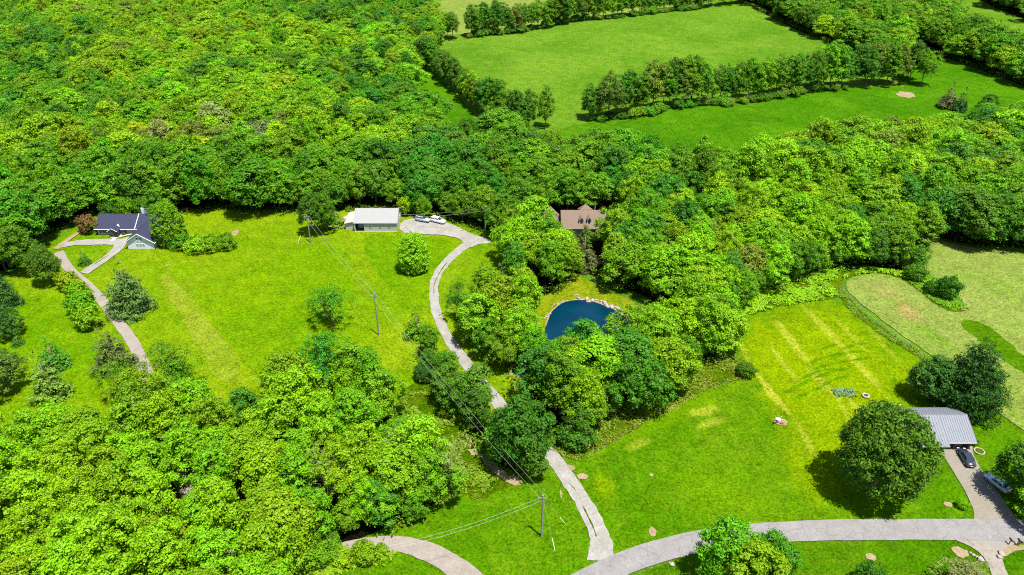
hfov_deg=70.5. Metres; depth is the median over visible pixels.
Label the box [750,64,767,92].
hedgerow tree
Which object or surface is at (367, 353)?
broadleaf tree
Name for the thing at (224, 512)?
broadleaf tree
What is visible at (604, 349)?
broadleaf tree
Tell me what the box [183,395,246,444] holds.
broadleaf tree
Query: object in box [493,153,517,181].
broadleaf tree
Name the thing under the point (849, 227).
broadleaf tree
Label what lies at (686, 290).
broadleaf tree
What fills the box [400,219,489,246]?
gravel yard
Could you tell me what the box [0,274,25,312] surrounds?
spruce tree
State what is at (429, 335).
tree
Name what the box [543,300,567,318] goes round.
rocks
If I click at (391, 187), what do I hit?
broadleaf tree
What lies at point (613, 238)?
broadleaf tree
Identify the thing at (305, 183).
broadleaf tree
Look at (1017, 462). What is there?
maple tree
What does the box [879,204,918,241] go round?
broadleaf tree
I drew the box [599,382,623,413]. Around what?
broadleaf tree
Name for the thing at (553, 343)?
pond tree
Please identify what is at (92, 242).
gravel drive
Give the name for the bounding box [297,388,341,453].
broadleaf tree
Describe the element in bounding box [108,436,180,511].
broadleaf tree
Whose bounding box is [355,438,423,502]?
broadleaf tree
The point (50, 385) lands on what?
pine tree
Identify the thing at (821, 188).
broadleaf tree
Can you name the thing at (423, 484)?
broadleaf tree
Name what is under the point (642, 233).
broadleaf tree
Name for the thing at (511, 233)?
broadleaf tree
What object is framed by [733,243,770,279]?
broadleaf tree
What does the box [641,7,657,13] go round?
hedgerow tree
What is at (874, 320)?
wire fence
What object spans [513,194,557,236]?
broadleaf tree
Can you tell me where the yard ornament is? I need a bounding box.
[773,416,783,423]
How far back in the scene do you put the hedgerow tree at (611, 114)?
298.75 m
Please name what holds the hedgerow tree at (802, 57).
on the ground at (566, 62)
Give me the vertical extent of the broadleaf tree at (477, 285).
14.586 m
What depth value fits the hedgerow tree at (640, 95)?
297.29 m
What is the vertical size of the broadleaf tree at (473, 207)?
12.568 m
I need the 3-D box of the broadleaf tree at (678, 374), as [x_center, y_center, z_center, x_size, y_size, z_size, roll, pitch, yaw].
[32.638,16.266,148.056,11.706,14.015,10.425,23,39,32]
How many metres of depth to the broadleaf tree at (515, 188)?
211.52 m
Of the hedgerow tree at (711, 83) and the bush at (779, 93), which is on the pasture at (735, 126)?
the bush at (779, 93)
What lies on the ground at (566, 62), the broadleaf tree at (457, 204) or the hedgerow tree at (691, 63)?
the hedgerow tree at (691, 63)
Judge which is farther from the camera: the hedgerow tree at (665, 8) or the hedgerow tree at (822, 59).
the hedgerow tree at (665, 8)
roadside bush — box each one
[293,537,325,573]
[306,537,338,569]
[319,531,343,554]
[328,544,354,568]
[349,538,382,566]
[376,542,389,554]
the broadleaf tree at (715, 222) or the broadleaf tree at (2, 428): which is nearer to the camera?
the broadleaf tree at (2, 428)
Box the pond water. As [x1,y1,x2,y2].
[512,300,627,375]
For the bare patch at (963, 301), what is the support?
on the meadow at (949, 308)
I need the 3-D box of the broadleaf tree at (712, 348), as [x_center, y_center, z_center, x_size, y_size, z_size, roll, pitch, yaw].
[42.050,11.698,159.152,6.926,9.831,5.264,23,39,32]
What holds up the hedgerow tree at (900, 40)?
on the ground at (566, 62)
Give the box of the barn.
[344,208,400,230]
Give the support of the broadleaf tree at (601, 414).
on the woodland floor at (543, 281)
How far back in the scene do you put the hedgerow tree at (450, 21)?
407.24 m
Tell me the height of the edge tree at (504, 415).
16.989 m
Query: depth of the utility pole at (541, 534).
117.83 m
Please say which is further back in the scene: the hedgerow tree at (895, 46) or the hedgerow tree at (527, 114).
the hedgerow tree at (895, 46)
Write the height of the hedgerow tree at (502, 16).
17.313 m
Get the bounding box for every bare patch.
[232,230,238,235]
[462,434,522,485]
[577,473,588,478]
[649,527,655,535]
[773,418,787,425]
[866,553,875,560]
[896,91,915,97]
[944,295,968,309]
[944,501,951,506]
[951,546,968,557]
[1003,545,1023,555]
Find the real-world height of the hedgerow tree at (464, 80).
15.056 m
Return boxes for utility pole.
[306,215,311,242]
[371,294,379,334]
[538,495,547,536]
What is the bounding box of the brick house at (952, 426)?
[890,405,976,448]
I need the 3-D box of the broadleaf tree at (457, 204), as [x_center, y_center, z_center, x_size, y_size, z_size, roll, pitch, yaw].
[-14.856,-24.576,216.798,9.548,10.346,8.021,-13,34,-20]
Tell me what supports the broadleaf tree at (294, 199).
on the woodland floor at (367, 200)
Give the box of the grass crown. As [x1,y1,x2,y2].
[583,507,596,536]
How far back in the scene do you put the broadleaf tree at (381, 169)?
223.63 m
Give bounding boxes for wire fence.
[842,286,910,345]
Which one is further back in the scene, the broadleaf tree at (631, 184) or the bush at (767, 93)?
the bush at (767, 93)
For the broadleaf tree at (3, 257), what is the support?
on the ground at (566, 62)
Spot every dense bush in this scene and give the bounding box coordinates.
[555,422,602,452]
[902,263,932,280]
[923,279,947,295]
[935,274,966,298]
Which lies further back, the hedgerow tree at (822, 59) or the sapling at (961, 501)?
the hedgerow tree at (822, 59)
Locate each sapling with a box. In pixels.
[10,333,25,348]
[441,289,462,319]
[445,276,469,296]
[453,291,475,320]
[954,497,970,509]
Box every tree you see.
[0,220,20,267]
[0,224,46,267]
[0,228,17,270]
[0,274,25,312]
[0,307,25,337]
[0,347,30,393]
[0,412,20,449]
[0,431,20,482]
[0,446,46,488]
[0,467,62,533]
[0,471,8,521]
[0,484,22,544]
[0,501,79,560]
[0,525,20,562]
[0,533,59,574]
[0,548,69,574]
[4,406,58,462]
[22,243,62,283]
[25,200,51,237]
[25,350,75,405]
[27,424,75,475]
[28,395,76,453]
[32,529,102,574]
[35,335,72,375]
[35,497,97,566]
[36,436,90,495]
[43,465,108,527]
[49,404,116,455]
[58,418,117,481]
[65,563,87,574]
[66,504,161,574]
[73,214,99,232]
[74,567,98,574]
[76,250,91,267]
[80,443,130,493]
[80,495,163,553]
[84,547,144,574]
[88,319,138,377]
[89,461,142,517]
[92,359,135,395]
[94,426,158,472]
[96,199,119,213]
[100,256,157,324]
[100,393,155,447]
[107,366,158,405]
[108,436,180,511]
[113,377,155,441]
[115,197,138,213]
[116,512,195,570]
[122,465,180,519]
[122,513,197,574]
[131,196,150,213]
[132,344,204,383]
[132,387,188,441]
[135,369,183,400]
[138,389,205,449]
[142,188,169,213]
[146,200,187,245]
[149,340,177,360]
[155,418,204,486]
[158,355,194,391]
[159,375,217,440]
[175,487,212,545]
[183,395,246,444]
[188,436,242,502]
[189,423,243,469]
[190,474,249,537]
[214,423,275,486]
[225,386,268,427]
[235,477,297,530]
[237,437,295,493]
[238,405,264,439]
[241,484,319,565]
[243,368,287,416]
[249,388,304,451]
[260,162,292,208]
[260,182,282,204]
[260,348,319,393]
[268,362,328,431]
[274,171,303,207]
[274,427,322,468]
[276,440,319,494]
[278,481,336,540]
[293,173,318,200]
[293,331,358,393]
[296,169,322,200]
[296,191,328,233]
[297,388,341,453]
[301,286,344,319]
[302,444,338,505]
[306,283,355,326]
[308,168,336,198]
[309,432,361,469]
[311,433,379,498]
[313,173,349,204]
[315,191,336,230]
[321,203,344,229]
[321,365,364,403]
[327,341,384,390]
[329,177,352,202]
[329,385,385,450]
[329,497,360,532]
[337,472,399,524]
[343,420,388,476]
[346,161,368,198]
[346,164,368,203]
[348,346,393,409]
[348,371,408,424]
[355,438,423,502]
[357,159,388,200]
[361,476,399,530]
[366,172,382,202]
[377,415,411,443]
[382,425,402,466]
[383,178,405,203]
[383,412,454,480]
[392,445,468,503]
[395,231,430,274]
[396,196,414,214]
[397,491,429,521]
[398,158,424,189]
[401,173,419,199]
[402,305,427,344]
[406,170,441,205]
[407,463,440,502]
[411,155,444,184]
[412,361,435,381]
[415,195,432,215]
[416,347,436,369]
[418,324,440,353]
[418,447,454,493]
[421,173,438,209]
[422,39,438,62]
[424,41,440,63]
[428,362,462,400]
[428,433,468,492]
[429,48,440,74]
[429,349,460,379]
[431,49,447,73]
[432,50,453,80]
[434,51,452,84]
[436,190,456,212]
[436,371,488,412]
[438,11,456,37]
[438,165,465,203]
[443,54,455,85]
[443,160,474,190]
[445,57,462,89]
[446,12,460,38]
[447,61,460,92]
[447,189,473,219]
[452,164,487,191]
[453,291,507,340]
[455,68,470,100]
[456,67,467,97]
[456,361,496,406]
[458,69,477,103]
[458,388,492,428]
[463,3,479,32]
[464,74,476,106]
[464,183,501,223]
[465,185,490,223]
[466,77,478,107]
[467,9,483,30]
[469,262,501,307]
[470,77,490,111]
[470,317,501,356]
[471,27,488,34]
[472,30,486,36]
[473,161,504,185]
[474,1,493,26]
[474,76,498,109]
[477,272,521,325]
[481,10,499,34]
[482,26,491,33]
[482,414,513,459]
[483,204,500,225]
[483,324,523,368]
[484,188,521,227]
[485,79,506,110]
[485,174,508,202]
[485,392,556,467]
[487,4,507,25]
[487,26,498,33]
[488,204,520,230]
[489,0,504,27]
[490,216,532,260]
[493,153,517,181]
[494,2,511,25]
[494,89,510,109]
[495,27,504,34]
[499,239,527,275]
[500,176,535,212]
[500,302,545,337]
[501,311,536,360]
[501,410,553,463]
[502,93,515,118]
[503,274,543,314]
[504,7,515,26]
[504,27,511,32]
[504,262,542,307]
[504,429,551,475]
[505,89,526,123]
[506,166,530,193]
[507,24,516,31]
[509,2,524,31]
[510,160,533,183]
[511,342,563,400]
[512,176,538,202]
[512,230,546,269]
[513,89,542,126]
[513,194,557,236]
[515,3,527,23]
[515,3,532,30]
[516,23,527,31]
[516,152,555,184]
[517,100,535,125]
[517,326,548,367]
[525,3,541,27]
[527,348,589,413]
[528,0,546,20]
[528,338,567,384]
[529,169,561,210]
[534,236,566,283]
[535,218,563,240]
[536,85,555,126]
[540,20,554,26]
[541,0,554,21]
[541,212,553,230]
[541,226,578,270]
[544,152,563,182]
[546,0,565,25]
[546,168,577,201]
[550,239,585,280]
[551,167,587,209]
[551,335,591,363]
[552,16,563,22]
[554,0,564,18]
[558,0,573,23]
[560,0,576,22]
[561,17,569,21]
[561,400,594,436]
[562,316,606,371]
[562,366,608,424]
[563,345,592,376]
[567,331,627,388]
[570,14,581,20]
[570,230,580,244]
[571,0,587,16]
[571,223,597,274]
[573,170,614,209]
[574,382,607,424]
[575,1,589,19]
[575,323,602,357]
[578,167,599,201]
[579,0,595,13]
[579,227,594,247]
[581,82,596,114]
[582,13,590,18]
[584,85,612,117]
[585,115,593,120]
[585,164,600,178]
[587,0,599,13]
[591,202,633,244]
[593,0,604,11]
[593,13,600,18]
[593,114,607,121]
[597,0,613,17]
[597,69,625,117]
[597,146,630,194]
[598,161,621,200]
[598,238,645,282]
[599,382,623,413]
[601,232,629,270]
[601,302,672,350]
[603,0,618,14]
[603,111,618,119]
[605,354,678,410]
[606,79,635,113]
[607,0,618,16]
[607,330,660,392]
[608,242,630,287]
[608,325,640,368]
[610,220,637,243]
[612,168,639,203]
[615,167,666,200]
[615,176,646,213]
[615,224,666,262]
[617,0,625,14]
[617,0,630,13]
[617,69,641,112]
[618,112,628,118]
[619,359,640,398]
[620,186,670,229]
[622,157,652,181]
[625,0,636,15]
[626,78,649,105]
[628,70,657,104]
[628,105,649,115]
[629,9,638,15]
[629,207,657,236]
[630,186,662,213]
[631,0,641,9]
[634,212,670,244]
[634,300,682,345]
[636,0,647,10]
[637,244,671,296]
[640,172,688,206]
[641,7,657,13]
[642,58,672,103]
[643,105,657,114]
[643,157,673,186]
[646,0,655,7]
[649,243,697,294]
[650,62,679,103]
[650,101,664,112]
[651,335,702,391]
[652,0,662,6]
[656,212,680,243]
[657,271,713,308]
[658,295,714,352]
[659,245,684,284]
[660,194,687,212]
[661,0,669,6]
[661,6,669,11]
[661,56,687,105]
[661,168,688,191]
[661,201,691,222]
[661,220,689,244]
[666,198,704,235]
[668,0,678,6]
[669,188,697,203]
[670,68,693,98]
[670,230,715,274]
[672,0,683,10]
[673,5,686,10]
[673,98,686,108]
[677,4,692,9]
[677,333,702,367]
[678,54,705,93]
[679,264,726,296]
[681,252,733,282]
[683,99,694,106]
[684,171,707,199]
[685,64,713,98]
[685,214,714,247]
[685,222,717,254]
[685,294,733,355]
[687,54,707,97]
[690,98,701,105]
[690,193,717,217]
[692,4,701,9]
[692,324,718,353]
[692,513,761,574]
[693,281,742,309]
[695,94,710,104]
[697,163,747,191]
[697,300,750,350]
[701,62,718,95]
[701,170,730,216]
[703,185,738,220]
[704,222,744,253]
[705,67,725,97]
[706,294,740,323]
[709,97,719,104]
[710,218,718,236]
[710,251,734,266]
[711,204,762,242]
[712,200,736,230]
[713,62,738,95]
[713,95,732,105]
[713,220,744,250]
[714,264,745,297]
[716,250,743,287]
[716,536,792,574]
[718,273,741,298]
[719,67,740,96]
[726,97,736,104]
[730,61,755,94]
[730,187,739,202]
[731,177,752,197]
[731,270,759,302]
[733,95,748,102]
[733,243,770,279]
[734,236,766,265]
[736,177,771,212]
[736,182,770,203]
[738,216,788,249]
[740,265,759,293]
[741,57,763,93]
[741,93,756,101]
[741,207,793,242]
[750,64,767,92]
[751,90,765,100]
[754,56,778,90]
[755,264,772,288]
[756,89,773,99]
[757,177,779,205]
[757,528,805,574]
[761,238,794,285]
[762,227,801,262]
[763,187,797,216]
[764,53,791,87]
[769,174,811,208]
[770,252,791,283]
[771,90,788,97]
[773,221,814,258]
[774,60,795,89]
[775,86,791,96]
[776,191,822,233]
[781,194,819,225]
[782,54,806,87]
[783,241,809,277]
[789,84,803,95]
[792,53,809,84]
[797,183,821,204]
[798,58,821,85]
[798,215,841,264]
[799,238,824,275]
[800,210,834,235]
[803,48,830,84]
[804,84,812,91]
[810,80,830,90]
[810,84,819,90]
[811,185,827,201]
[811,191,841,215]
[811,244,833,269]
[813,50,838,81]
[814,43,843,87]
[816,203,835,220]
[817,176,850,204]
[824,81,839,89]
[824,208,858,250]
[825,213,872,263]
[827,38,850,81]
[827,203,868,233]
[827,231,852,263]
[831,398,946,505]
[834,45,855,83]
[835,55,855,84]
[839,194,863,210]
[846,55,860,85]
[847,233,877,263]
[852,43,878,85]
[852,559,887,574]
[859,213,907,245]
[860,51,881,85]
[861,40,890,83]
[862,199,889,220]
[863,227,895,263]
[868,246,893,264]
[873,47,890,82]
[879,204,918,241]
[880,40,905,84]
[880,220,920,261]
[883,43,914,83]
[886,239,913,265]
[892,36,910,72]
[894,201,921,226]
[901,42,919,76]
[903,39,927,79]
[905,353,968,401]
[906,209,942,240]
[906,244,932,264]
[908,47,944,84]
[912,200,947,245]
[924,337,1013,429]
[935,81,958,110]
[950,87,968,112]
[974,94,1000,116]
[984,436,1023,496]
[1008,483,1023,519]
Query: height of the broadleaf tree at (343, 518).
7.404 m
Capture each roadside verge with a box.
[642,540,991,574]
[1003,550,1023,574]
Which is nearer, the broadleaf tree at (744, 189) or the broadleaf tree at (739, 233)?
the broadleaf tree at (739, 233)
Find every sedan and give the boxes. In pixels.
[957,447,976,466]
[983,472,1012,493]
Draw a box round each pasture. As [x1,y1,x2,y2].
[415,72,474,136]
[547,86,945,155]
[898,52,1023,122]
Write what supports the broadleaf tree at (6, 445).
on the woodland floor at (364, 529)
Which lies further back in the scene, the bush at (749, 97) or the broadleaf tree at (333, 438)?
the bush at (749, 97)
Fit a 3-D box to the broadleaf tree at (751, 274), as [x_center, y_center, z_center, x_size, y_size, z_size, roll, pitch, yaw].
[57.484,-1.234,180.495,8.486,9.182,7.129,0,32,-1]
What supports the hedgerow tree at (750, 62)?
on the ground at (566, 62)
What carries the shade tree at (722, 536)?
on the roadside verge at (893, 557)
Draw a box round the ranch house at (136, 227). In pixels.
[94,207,177,248]
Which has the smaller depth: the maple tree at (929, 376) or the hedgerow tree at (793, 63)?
the maple tree at (929, 376)
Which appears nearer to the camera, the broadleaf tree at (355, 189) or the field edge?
the field edge
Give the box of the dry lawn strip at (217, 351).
[161,274,239,381]
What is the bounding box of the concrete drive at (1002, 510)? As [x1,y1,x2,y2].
[940,446,1016,519]
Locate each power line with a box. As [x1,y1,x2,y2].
[374,299,531,488]
[386,497,540,546]
[389,500,541,549]
[392,315,540,489]
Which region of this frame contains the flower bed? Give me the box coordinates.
[973,447,984,454]
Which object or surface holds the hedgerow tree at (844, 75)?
on the ground at (566, 62)
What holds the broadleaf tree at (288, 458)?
on the woodland floor at (364, 529)
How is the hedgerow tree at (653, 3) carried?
on the ground at (566, 62)
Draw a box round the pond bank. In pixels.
[507,273,638,383]
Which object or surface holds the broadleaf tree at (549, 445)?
on the woodland floor at (480, 438)
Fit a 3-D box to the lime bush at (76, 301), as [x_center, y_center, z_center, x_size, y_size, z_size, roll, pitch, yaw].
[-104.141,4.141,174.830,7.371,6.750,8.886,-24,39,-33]
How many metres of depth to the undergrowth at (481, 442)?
138.01 m
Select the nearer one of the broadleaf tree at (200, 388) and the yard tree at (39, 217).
the broadleaf tree at (200, 388)
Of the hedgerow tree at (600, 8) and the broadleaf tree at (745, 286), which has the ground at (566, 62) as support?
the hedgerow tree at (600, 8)
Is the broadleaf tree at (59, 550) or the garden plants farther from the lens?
the garden plants
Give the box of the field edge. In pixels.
[838,289,922,355]
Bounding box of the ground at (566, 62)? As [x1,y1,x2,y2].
[0,0,1023,574]
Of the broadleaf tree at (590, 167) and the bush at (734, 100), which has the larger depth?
the bush at (734, 100)
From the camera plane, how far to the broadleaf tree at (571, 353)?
144.52 m
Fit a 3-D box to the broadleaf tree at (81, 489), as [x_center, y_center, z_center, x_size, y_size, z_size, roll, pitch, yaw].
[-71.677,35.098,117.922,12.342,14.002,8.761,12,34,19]
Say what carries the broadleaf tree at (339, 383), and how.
on the woodland floor at (364, 529)
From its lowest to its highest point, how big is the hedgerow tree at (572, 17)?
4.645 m
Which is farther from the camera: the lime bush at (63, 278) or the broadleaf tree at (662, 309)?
the lime bush at (63, 278)
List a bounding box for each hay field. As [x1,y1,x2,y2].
[435,0,692,34]
[846,238,1023,429]
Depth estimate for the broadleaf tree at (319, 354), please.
143.82 m
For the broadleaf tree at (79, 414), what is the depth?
129.65 m
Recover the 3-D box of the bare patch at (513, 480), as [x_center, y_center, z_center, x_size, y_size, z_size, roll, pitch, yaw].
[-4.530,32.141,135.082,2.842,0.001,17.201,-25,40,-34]
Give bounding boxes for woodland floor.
[0,63,503,270]
[0,384,443,574]
[466,426,540,472]
[490,162,1023,439]
[745,0,1023,85]
[981,0,1023,18]
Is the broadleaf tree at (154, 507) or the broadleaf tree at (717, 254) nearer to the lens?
the broadleaf tree at (154, 507)
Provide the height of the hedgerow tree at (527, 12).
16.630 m
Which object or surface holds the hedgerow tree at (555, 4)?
on the ground at (566, 62)
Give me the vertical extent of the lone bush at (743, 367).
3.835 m
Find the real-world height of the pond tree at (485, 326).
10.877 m
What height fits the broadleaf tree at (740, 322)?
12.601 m
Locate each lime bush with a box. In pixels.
[52,270,82,290]
[61,280,94,297]
[61,292,98,314]
[68,306,103,330]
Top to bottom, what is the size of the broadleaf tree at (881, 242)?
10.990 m
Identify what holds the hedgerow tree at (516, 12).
on the ground at (566, 62)
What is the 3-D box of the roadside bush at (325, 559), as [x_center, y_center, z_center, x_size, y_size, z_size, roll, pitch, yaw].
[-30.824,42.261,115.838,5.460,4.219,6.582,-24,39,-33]
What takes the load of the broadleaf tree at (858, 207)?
on the woodland floor at (543, 281)
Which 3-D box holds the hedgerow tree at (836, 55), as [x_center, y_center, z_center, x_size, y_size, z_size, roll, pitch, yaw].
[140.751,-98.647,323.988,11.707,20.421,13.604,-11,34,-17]
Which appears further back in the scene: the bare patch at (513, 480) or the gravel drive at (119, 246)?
the gravel drive at (119, 246)
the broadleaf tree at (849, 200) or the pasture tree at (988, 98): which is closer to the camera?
the broadleaf tree at (849, 200)
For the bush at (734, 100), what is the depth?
312.40 m
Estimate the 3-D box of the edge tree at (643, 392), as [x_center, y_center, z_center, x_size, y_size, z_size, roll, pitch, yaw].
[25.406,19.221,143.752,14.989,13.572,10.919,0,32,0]
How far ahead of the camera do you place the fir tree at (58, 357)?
156.92 m
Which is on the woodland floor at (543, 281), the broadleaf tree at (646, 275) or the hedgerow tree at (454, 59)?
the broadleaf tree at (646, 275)
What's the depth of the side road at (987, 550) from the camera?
118.11 m
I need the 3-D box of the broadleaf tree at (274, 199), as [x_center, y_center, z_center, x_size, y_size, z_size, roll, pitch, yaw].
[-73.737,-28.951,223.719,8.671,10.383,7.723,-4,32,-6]
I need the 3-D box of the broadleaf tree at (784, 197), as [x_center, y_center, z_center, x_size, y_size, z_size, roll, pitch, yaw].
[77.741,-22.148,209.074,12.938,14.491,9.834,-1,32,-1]
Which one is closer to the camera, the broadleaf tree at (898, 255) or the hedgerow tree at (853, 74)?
the broadleaf tree at (898, 255)
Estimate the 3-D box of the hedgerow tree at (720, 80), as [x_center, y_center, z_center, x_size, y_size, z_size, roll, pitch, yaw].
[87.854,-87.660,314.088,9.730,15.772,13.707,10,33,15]
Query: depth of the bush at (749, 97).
316.64 m
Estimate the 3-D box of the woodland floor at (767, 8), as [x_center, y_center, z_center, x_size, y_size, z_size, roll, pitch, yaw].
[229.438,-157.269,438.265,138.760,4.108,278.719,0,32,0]
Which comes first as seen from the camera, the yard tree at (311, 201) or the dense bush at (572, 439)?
the dense bush at (572, 439)
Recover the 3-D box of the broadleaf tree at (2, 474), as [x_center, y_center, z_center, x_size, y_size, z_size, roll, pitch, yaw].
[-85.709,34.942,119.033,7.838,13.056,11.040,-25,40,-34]
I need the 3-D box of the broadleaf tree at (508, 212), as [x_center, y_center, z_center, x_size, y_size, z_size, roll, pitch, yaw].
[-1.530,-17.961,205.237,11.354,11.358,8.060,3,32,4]
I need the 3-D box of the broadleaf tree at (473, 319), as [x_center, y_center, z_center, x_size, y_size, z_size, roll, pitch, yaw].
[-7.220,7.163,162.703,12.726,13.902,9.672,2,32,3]
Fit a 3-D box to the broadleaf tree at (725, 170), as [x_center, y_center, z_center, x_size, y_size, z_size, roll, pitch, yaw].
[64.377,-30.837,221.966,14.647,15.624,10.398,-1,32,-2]
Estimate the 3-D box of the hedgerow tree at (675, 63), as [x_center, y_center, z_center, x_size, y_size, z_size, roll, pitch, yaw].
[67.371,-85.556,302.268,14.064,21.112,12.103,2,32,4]
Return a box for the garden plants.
[831,387,856,396]
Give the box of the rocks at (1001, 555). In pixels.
[669,550,1004,566]
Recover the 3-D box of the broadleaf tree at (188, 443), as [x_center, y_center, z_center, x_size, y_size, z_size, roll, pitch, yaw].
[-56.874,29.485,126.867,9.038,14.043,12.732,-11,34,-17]
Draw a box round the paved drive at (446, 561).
[54,250,482,574]
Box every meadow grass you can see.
[570,377,748,460]
[836,288,926,359]
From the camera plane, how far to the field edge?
172.74 m
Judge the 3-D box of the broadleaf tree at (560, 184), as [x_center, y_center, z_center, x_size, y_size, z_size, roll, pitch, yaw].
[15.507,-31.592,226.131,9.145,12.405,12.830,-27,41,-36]
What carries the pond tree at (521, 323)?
on the pond bank
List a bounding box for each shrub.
[167,229,191,250]
[181,234,207,253]
[197,233,221,253]
[213,232,239,250]
[929,554,1001,574]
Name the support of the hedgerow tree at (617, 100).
on the ground at (566, 62)
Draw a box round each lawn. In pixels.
[0,208,522,442]
[0,294,111,404]
[198,246,356,373]
[335,300,1023,574]
[361,234,455,305]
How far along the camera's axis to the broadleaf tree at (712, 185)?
212.95 m
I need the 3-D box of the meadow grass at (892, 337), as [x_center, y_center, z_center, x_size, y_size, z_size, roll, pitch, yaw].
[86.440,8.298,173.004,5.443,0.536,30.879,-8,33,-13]
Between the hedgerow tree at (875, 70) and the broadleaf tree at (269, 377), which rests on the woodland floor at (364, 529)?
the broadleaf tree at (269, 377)
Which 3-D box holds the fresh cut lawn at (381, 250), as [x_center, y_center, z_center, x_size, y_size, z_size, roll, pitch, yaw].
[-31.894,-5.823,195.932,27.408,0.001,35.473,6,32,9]
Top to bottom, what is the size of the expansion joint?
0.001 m
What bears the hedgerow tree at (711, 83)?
on the ground at (566, 62)
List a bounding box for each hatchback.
[415,214,430,222]
[431,215,445,223]
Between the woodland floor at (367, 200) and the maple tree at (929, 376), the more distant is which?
the woodland floor at (367, 200)
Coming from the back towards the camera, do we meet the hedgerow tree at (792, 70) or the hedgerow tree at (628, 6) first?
the hedgerow tree at (628, 6)
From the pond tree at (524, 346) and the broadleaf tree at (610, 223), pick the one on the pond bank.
the pond tree at (524, 346)
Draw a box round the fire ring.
[862,393,869,397]
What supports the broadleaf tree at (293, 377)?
on the woodland floor at (364, 529)
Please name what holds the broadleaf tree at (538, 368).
on the woodland floor at (543, 281)
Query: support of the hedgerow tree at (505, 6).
on the ground at (566, 62)
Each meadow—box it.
[401,379,512,499]
[553,355,744,458]
[734,270,919,316]
[922,287,966,311]
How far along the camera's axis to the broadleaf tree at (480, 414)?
138.14 m
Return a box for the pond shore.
[509,298,629,378]
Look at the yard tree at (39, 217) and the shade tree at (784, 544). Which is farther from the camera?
the yard tree at (39, 217)
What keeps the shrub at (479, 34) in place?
on the ground at (566, 62)
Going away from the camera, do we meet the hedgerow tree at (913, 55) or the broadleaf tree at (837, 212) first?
the broadleaf tree at (837, 212)
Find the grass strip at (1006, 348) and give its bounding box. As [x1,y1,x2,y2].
[961,320,1023,371]
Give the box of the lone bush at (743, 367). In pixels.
[735,362,759,378]
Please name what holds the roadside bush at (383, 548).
on the lawn at (706, 458)
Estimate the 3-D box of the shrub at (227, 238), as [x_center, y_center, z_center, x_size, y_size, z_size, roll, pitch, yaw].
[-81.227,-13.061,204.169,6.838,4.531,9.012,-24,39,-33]
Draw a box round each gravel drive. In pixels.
[53,230,81,248]
[60,237,128,247]
[81,240,126,273]
[429,243,613,560]
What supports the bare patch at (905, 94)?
on the pasture at (735, 126)
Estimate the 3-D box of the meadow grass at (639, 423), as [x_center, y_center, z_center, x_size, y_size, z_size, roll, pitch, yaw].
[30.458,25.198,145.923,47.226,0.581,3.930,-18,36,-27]
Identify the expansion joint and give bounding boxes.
[955,451,995,517]
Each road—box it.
[571,519,1023,574]
[957,540,1017,574]
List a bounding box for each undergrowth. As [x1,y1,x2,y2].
[4,378,450,574]
[31,201,497,238]
[292,543,396,574]
[400,390,501,498]
[410,341,549,481]
[458,171,1023,445]
[736,264,935,319]
[739,0,1022,83]
[908,270,969,309]
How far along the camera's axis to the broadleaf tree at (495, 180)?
217.22 m
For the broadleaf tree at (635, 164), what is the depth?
222.38 m
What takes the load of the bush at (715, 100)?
on the ground at (566, 62)
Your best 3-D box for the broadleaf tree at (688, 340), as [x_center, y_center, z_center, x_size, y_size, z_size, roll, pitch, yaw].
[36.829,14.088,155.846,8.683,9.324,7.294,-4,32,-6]
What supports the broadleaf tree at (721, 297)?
on the woodland floor at (543, 281)
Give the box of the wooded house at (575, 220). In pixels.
[542,204,605,235]
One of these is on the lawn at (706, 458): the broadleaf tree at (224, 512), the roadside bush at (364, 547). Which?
the roadside bush at (364, 547)
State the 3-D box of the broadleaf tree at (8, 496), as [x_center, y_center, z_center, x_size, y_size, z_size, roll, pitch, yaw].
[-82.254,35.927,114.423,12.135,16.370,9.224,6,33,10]
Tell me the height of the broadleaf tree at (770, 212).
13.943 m
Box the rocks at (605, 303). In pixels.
[574,294,622,311]
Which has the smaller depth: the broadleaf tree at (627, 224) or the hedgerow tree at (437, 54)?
the broadleaf tree at (627, 224)
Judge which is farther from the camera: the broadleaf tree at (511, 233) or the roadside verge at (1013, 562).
the broadleaf tree at (511, 233)
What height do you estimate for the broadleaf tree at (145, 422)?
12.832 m
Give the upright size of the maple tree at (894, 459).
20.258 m
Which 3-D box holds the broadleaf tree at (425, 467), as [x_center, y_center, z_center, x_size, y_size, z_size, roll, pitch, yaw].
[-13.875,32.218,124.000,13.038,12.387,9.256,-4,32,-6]

